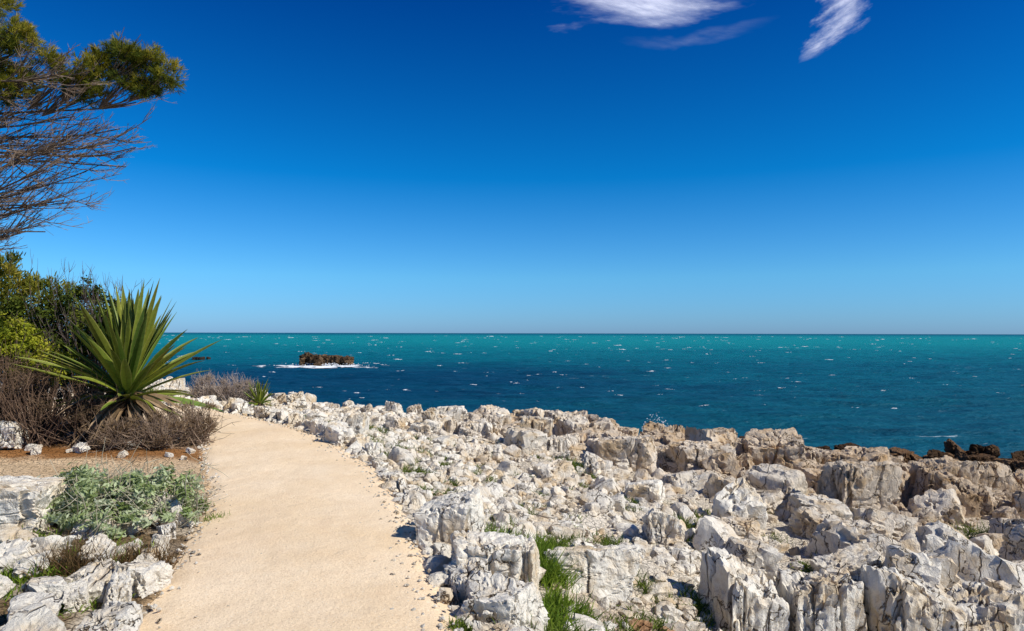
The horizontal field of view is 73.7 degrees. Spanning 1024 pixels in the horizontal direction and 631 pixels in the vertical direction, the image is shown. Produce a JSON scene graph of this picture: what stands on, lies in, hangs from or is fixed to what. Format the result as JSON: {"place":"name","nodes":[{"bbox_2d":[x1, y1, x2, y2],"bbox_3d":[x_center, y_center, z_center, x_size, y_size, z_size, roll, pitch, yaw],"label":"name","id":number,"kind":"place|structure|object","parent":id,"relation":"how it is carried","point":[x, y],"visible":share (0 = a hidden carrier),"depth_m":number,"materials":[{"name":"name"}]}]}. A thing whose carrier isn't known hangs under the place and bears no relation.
{"place":"outdoors","nodes":[
{"label":"outdoors","id":0,"kind":"place"},
{"bbox_2d":[0,385,999,630],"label":"ground","id":1,"kind":"structure","parent":0,"point":[17,462],"depth_m":8.56,"materials":[{"name":"beige soil"}]},
{"bbox_2d":[0,421,29,449],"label":"limestone boulder","id":2,"kind":"object","parent":1,"relation":"on","point":[9,431],"visible":0.77,"depth_m":9.51,"materials":[{"name":"grey stone"}]},
{"bbox_2d":[0,475,68,533],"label":"limestone boulder","id":3,"kind":"object","parent":1,"relation":"on","point":[25,500],"visible":0.7,"depth_m":5.50,"materials":[{"name":"grey stone"}]},
{"bbox_2d":[0,249,93,426],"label":"pine shrub","id":4,"kind":"object","parent":1,"relation":"on","point":[10,271],"visible":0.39,"depth_m":11.75,"materials":[{"name":"green plant"}]},
{"bbox_2d":[0,310,103,436],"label":"euphorbia shrub","id":5,"kind":"object","parent":1,"relation":"on","point":[8,335],"visible":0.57,"depth_m":10.50,"materials":[{"name":"green plant"}]},
{"bbox_2d":[0,329,129,448],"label":"dry shrub","id":6,"kind":"object","parent":1,"relation":"on","point":[14,411],"visible":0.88,"depth_m":9.90,"materials":[{"name":"brown plant"}]},
{"bbox_2d":[0,259,170,430],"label":"mastic shrub","id":7,"kind":"object","parent":1,"relation":"on","point":[72,315],"visible":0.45,"depth_m":11.59,"materials":[{"name":"green plant"}]},
{"bbox_2d":[0,0,187,256],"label":"pine tree","id":8,"kind":"object","parent":1,"relation":"on","point":[90,84],"visible":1,"depth_m":8.98,"materials":[{"name":"green plant"}]},
{"bbox_2d":[0,441,195,630],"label":"stone edging","id":9,"kind":"object","parent":1,"relation":"on","point":[113,585],"visible":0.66,"depth_m":4.37,"materials":[{"name":"stone"}]},
{"bbox_2d":[0,511,231,625],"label":"grass","id":10,"kind":"structure","parent":1,"relation":"on","point":[68,565],"depth_m":4.68,"materials":[{"name":"green plant"}]},
{"bbox_2d":[14,279,223,449],"bbox_3d":[-5.947,1.090,10.643,2.510,3.340,2.793,0,-1,0],"label":"agave plant","id":11,"kind":"object","parent":1,"relation":"on","point":[134,336],"visible":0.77,"depth_m":10.38,"materials":[{"name":"green plant"}]},
{"bbox_2d":[28,440,227,538],"bbox_3d":[-3.513,1.646,6.057,1.962,1.066,1.578,0,-1,0],"label":"silver ragwort bush","id":12,"kind":"object","parent":1,"relation":"on","point":[136,491],"visible":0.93,"depth_m":5.87,"materials":[{"name":"green plant"}]},
{"bbox_2d":[71,395,238,452],"bbox_3d":[-5.309,1.732,10.046,2.080,1.150,1.886,0,-1,0],"label":"dry shrub","id":13,"kind":"object","parent":1,"relation":"on","point":[193,431],"visible":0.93,"depth_m":9.81,"materials":[{"name":"brown plant"}]},
{"bbox_2d":[104,387,274,402],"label":"dry grass","id":14,"kind":"structure","parent":1,"relation":"on","point":[178,391],"depth_m":19.44,"materials":[{"name":"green plant"}]},
{"bbox_2d":[178,368,263,401],"bbox_3d":[-7.842,2.094,18.451,2.419,1.364,1.683,0,-2,12],"label":"dry shrub","id":15,"kind":"object","parent":1,"relation":"on","point":[219,389],"visible":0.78,"depth_m":18.30,"materials":[{"name":"brown plant"}]},
{"bbox_2d":[27,402,457,630],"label":"sandy footpath","id":16,"kind":"structure","parent":1,"relation":"on","point":[300,508],"depth_m":5.26,"materials":[{"name":"beige sand"}]},
{"bbox_2d":[240,378,277,406],"bbox_3d":[-6.770,2.287,18.242,1.002,1.217,1.157,0,-1,0],"label":"agave plant","id":17,"kind":"object","parent":1,"relation":"on","point":[260,395],"visible":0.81,"depth_m":18.16,"materials":[{"name":"green plant"}]},
{"bbox_2d":[20,388,533,630],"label":"stone edging","id":18,"kind":"object","parent":1,"relation":"on","point":[470,574],"visible":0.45,"depth_m":7.49,"materials":[{"name":"stone"}]},
{"bbox_2d":[414,487,484,543],"bbox_3d":[-0.515,1.794,5.715,0.523,0.654,0.449,0,-2,11],"label":"edging boulder","id":19,"kind":"object","parent":1,"relation":"on","point":[443,518],"visible":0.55,"depth_m":5.56,"materials":[{"name":"stone"}]},
{"bbox_2d":[450,530,524,580],"bbox_3d":[-0.187,1.853,4.965,0.568,0.510,0.480,0,-1,0],"label":"edging boulder","id":20,"kind":"object","parent":1,"relation":"on","point":[494,551],"visible":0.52,"depth_m":4.79,"materials":[{"name":"stone"}]},
{"bbox_2d":[461,580,549,630],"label":"edging boulder","id":21,"kind":"object","parent":1,"relation":"on","point":[527,596],"visible":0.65,"depth_m":4.16,"materials":[{"name":"stone"}]},
{"bbox_2d":[54,384,989,630],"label":"stone rubble","id":22,"kind":"object","parent":1,"relation":"on","point":[674,553],"visible":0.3,"depth_m":8.15,"materials":[{"name":"stone"}]},
{"bbox_2d":[519,537,539,589],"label":"edging boulder","id":23,"kind":"object","parent":1,"relation":"on","point":[530,555],"visible":0.3,"depth_m":5.21,"materials":[{"name":"stone"}]},
{"bbox_2d":[546,433,579,453],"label":"limestone boulder","id":24,"kind":"object","parent":1,"relation":"on","point":[562,443],"visible":0.29,"depth_m":14.61,"materials":[{"name":"grey stone"}]},
{"bbox_2d":[154,376,1009,630],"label":"scattered stones","id":25,"kind":"object","parent":1,"relation":"on","point":[711,531],"visible":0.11,"depth_m":9.89,"materials":[{"name":"stone"}]},
{"bbox_2d":[543,544,640,606],"bbox_3d":[0.706,2.260,5.938,0.889,0.560,0.573,0,-1,0],"label":"limestone boulder","id":26,"kind":"object","parent":1,"relation":"on","point":[612,569],"visible":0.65,"depth_m":5.75,"materials":[{"name":"grey stone"}]},
{"bbox_2d":[591,435,657,473],"bbox_3d":[2.364,3.119,14.302,1.403,1.234,0.926,0,-1,0],"label":"limestone boulder","id":27,"kind":"object","parent":1,"relation":"on","point":[638,452],"visible":0.47,"depth_m":13.95,"materials":[{"name":"grey stone"}]},
{"bbox_2d":[305,415,995,630],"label":"grass among rocks","id":28,"kind":"object","parent":1,"relation":"on","point":[555,603],"depth_m":5.87,"materials":[{"name":"green plant"}]},
{"bbox_2d":[629,618,674,630],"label":"reddish stones","id":29,"kind":"object","parent":1,"relation":"on","point":[647,626],"visible":0.8,"depth_m":5.10,"materials":[{"name":"stone"}]},
{"bbox_2d":[286,391,1023,590],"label":"limestone rocks","id":30,"kind":"object","parent":1,"relation":"on","point":[947,556],"visible":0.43,"depth_m":10.02,"materials":[{"name":"grey stone"}]},
{"bbox_2d":[642,508,683,542],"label":"limestone boulder","id":31,"kind":"object","parent":1,"relation":"on","point":[658,526],"visible":0.64,"depth_m":7.90,"materials":[{"name":"grey stone"}]},
{"bbox_2d":[665,473,709,493],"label":"limestone boulder","id":32,"kind":"object","parent":1,"relation":"on","point":[698,481],"visible":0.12,"depth_m":11.81,"materials":[{"name":"grey stone"}]},
{"bbox_2d":[666,440,735,471],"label":"limestone boulder","id":33,"kind":"object","parent":1,"relation":"on","point":[686,455],"visible":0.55,"depth_m":14.40,"materials":[{"name":"grey stone"}]},
{"bbox_2d":[717,516,763,541],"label":"limestone boulder","id":34,"kind":"object","parent":1,"relation":"on","point":[745,527],"visible":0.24,"depth_m":8.80,"materials":[{"name":"beige stone"}]},
{"bbox_2d":[697,547,789,630],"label":"limestone boulder","id":35,"kind":"object","parent":1,"relation":"on","point":[737,595],"visible":0.93,"depth_m":5.95,"materials":[{"name":"white stone"}]},
{"bbox_2d":[740,427,805,466],"bbox_3d":[5.942,3.310,15.316,1.632,1.515,1.021,0,-1,0],"label":"limestone boulder","id":36,"kind":"object","parent":1,"relation":"on","point":[771,446],"visible":0.4,"depth_m":15.03,"materials":[{"name":"grey stone"}]},
{"bbox_2d":[775,567,866,630],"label":"limestone boulder","id":37,"kind":"object","parent":1,"relation":"on","point":[823,600],"visible":0.89,"depth_m":5.83,"materials":[{"name":"white stone"}]},
{"bbox_2d":[809,541,882,579],"bbox_3d":[3.927,3.000,7.959,0.878,0.674,0.544,0,-1,0],"label":"limestone boulder","id":38,"kind":"object","parent":1,"relation":"on","point":[853,558],"visible":0.32,"depth_m":7.89,"materials":[{"name":"grey stone"}]},
{"bbox_2d":[826,517,891,538],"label":"limestone boulder","id":39,"kind":"object","parent":1,"relation":"on","point":[865,526],"visible":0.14,"depth_m":9.15,"materials":[{"name":"grey stone"}]},
{"bbox_2d":[816,459,902,513],"bbox_3d":[5.910,3.144,11.685,1.280,1.359,0.857,0,-2,-11],"label":"limestone boulder","id":40,"kind":"object","parent":1,"relation":"on","point":[864,484],"visible":0.61,"depth_m":11.39,"materials":[{"name":"grey stone"}]},
{"bbox_2d":[739,436,1023,471],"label":"dark reef rocks","id":41,"kind":"object","parent":1,"relation":"on","point":[974,452],"visible":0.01,"depth_m":20.04,"materials":[{"name":"stone"}]},
{"bbox_2d":[857,564,967,630],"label":"limestone boulder","id":42,"kind":"object","parent":1,"relation":"on","point":[894,599],"visible":0.87,"depth_m":5.79,"materials":[{"name":"white stone"}]},
{"bbox_2d":[909,455,979,498],"bbox_3d":[8.582,3.593,13.707,1.258,1.491,0.786,0,-1,0],"label":"limestone boulder","id":43,"kind":"object","parent":1,"relation":"on","point":[922,481],"visible":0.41,"depth_m":13.56,"materials":[{"name":"grey stone"}]},
{"bbox_2d":[925,581,1023,630],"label":"limestone boulder","id":44,"kind":"object","parent":1,"relation":"on","point":[985,607],"visible":0.73,"depth_m":5.89,"materials":[{"name":"white stone"}]},
{"bbox_2d":[971,461,1018,501],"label":"limestone boulder","id":45,"kind":"object","parent":1,"relation":"on","point":[998,475],"visible":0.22,"depth_m":13.69,"materials":[{"name":"grey stone"}]},
{"bbox_2d":[983,578,1011,591],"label":"limestone boulder","id":46,"kind":"object","parent":1,"relation":"on","point":[1000,585],"visible":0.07,"depth_m":7.27,"materials":[{"name":"beige stone"}]},
{"bbox_2d":[998,524,1023,560],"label":"limestone boulder","id":47,"kind":"object","parent":1,"relation":"on","point":[1011,548],"visible":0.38,"depth_m":9.34,"materials":[{"name":"grey stone"}]},
{"bbox_2d":[1006,588,1023,594],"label":"limestone boulder","id":48,"kind":"object","parent":1,"relation":"on","point":[1019,590],"visible":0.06,"depth_m":6.55,"materials":[{"name":"white stone"}]},
{"bbox_2d":[1011,560,1023,570],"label":"limestone boulder","id":49,"kind":"object","parent":1,"relation":"on","point":[1019,563],"visible":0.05,"depth_m":8.29,"materials":[{"name":"grey stone"}]},
{"bbox_2d":[0,0,1023,333],"label":"sky","id":50,"kind":"structure","parent":0,"point":[319,166],"materials":[{"name":"blue"}]},
{"bbox_2d":[2,332,1023,458],"bbox_3d":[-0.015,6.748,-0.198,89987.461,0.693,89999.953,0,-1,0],"label":"sea","id":51,"kind":"structure","parent":0,"point":[931,411],"depth_m":104.96,"materials":[{"name":"liquid"}]},
{"bbox_2d":[192,357,210,359],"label":"sea rock","id":52,"kind":"object","parent":51,"relation":"in","point":[198,358],"visible":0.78,"depth_m":167.40,"materials":[{"name":"stone"}]},
{"bbox_2d":[260,365,368,367],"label":"sea foam","id":53,"kind":"object","parent":51,"relation":"on","point":[296,366],"visible":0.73,"depth_m":131.14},
{"bbox_2d":[299,352,353,365],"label":"sea stack islet","id":54,"kind":"object","parent":51,"relation":"in","point":[306,358],"visible":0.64,"depth_m":135.24,"materials":[{"name":"stone"}]},
{"bbox_2d":[273,363,668,431],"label":"sea spray","id":55,"kind":"object","parent":51,"relation":"on","point":[325,364],"visible":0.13,"depth_m":134.39,"materials":[{"name":"liquid"}]},
{"bbox_2d":[157,335,1021,408],"bbox_3d":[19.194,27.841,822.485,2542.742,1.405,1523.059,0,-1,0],"label":"whitecaps","id":56,"kind":"object","parent":51,"relation":"on","point":[573,341],"visible":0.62,"depth_m":286.49,"materials":[{"name":"liquid"}]},
{"bbox_2d":[152,378,1023,518],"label":"shoreline rock ridge","id":57,"kind":"structure","parent":0,"point":[979,500],"depth_m":15.73,"materials":[{"name":"stone"}]},
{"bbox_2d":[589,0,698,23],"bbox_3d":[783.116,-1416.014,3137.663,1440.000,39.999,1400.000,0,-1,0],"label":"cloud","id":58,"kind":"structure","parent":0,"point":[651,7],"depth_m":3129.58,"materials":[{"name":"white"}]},
{"bbox_2d":[813,0,854,48],"bbox_3d":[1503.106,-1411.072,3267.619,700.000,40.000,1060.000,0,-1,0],"label":"cloud","id":59,"kind":"structure","parent":0,"point":[847,17],"depth_m":3205.32,"materials":[{"name":"white"}]}
]}

